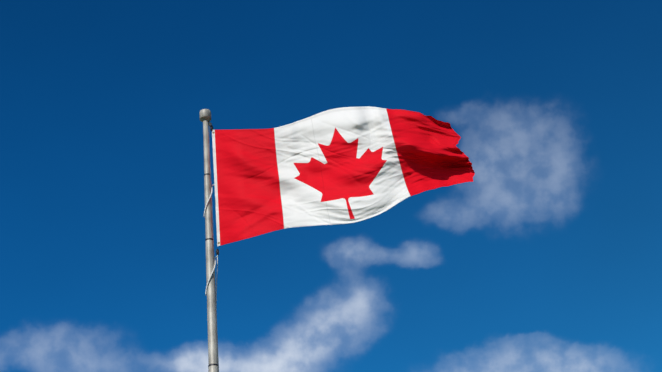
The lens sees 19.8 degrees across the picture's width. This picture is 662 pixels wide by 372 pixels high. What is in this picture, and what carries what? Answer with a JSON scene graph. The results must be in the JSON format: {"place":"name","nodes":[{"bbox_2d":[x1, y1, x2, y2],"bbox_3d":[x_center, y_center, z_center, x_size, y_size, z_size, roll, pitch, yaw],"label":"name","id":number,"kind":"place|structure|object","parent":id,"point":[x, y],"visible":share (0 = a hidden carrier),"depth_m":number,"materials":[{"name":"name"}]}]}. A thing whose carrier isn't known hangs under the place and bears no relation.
{"place":"outdoors","nodes":[
{"label":"outdoors","id":0,"kind":"place"},
{"bbox_2d":[0,0,661,371],"label":"sky","id":1,"kind":"structure","parent":0,"point":[549,260],"materials":[{"name":"blue"}]},
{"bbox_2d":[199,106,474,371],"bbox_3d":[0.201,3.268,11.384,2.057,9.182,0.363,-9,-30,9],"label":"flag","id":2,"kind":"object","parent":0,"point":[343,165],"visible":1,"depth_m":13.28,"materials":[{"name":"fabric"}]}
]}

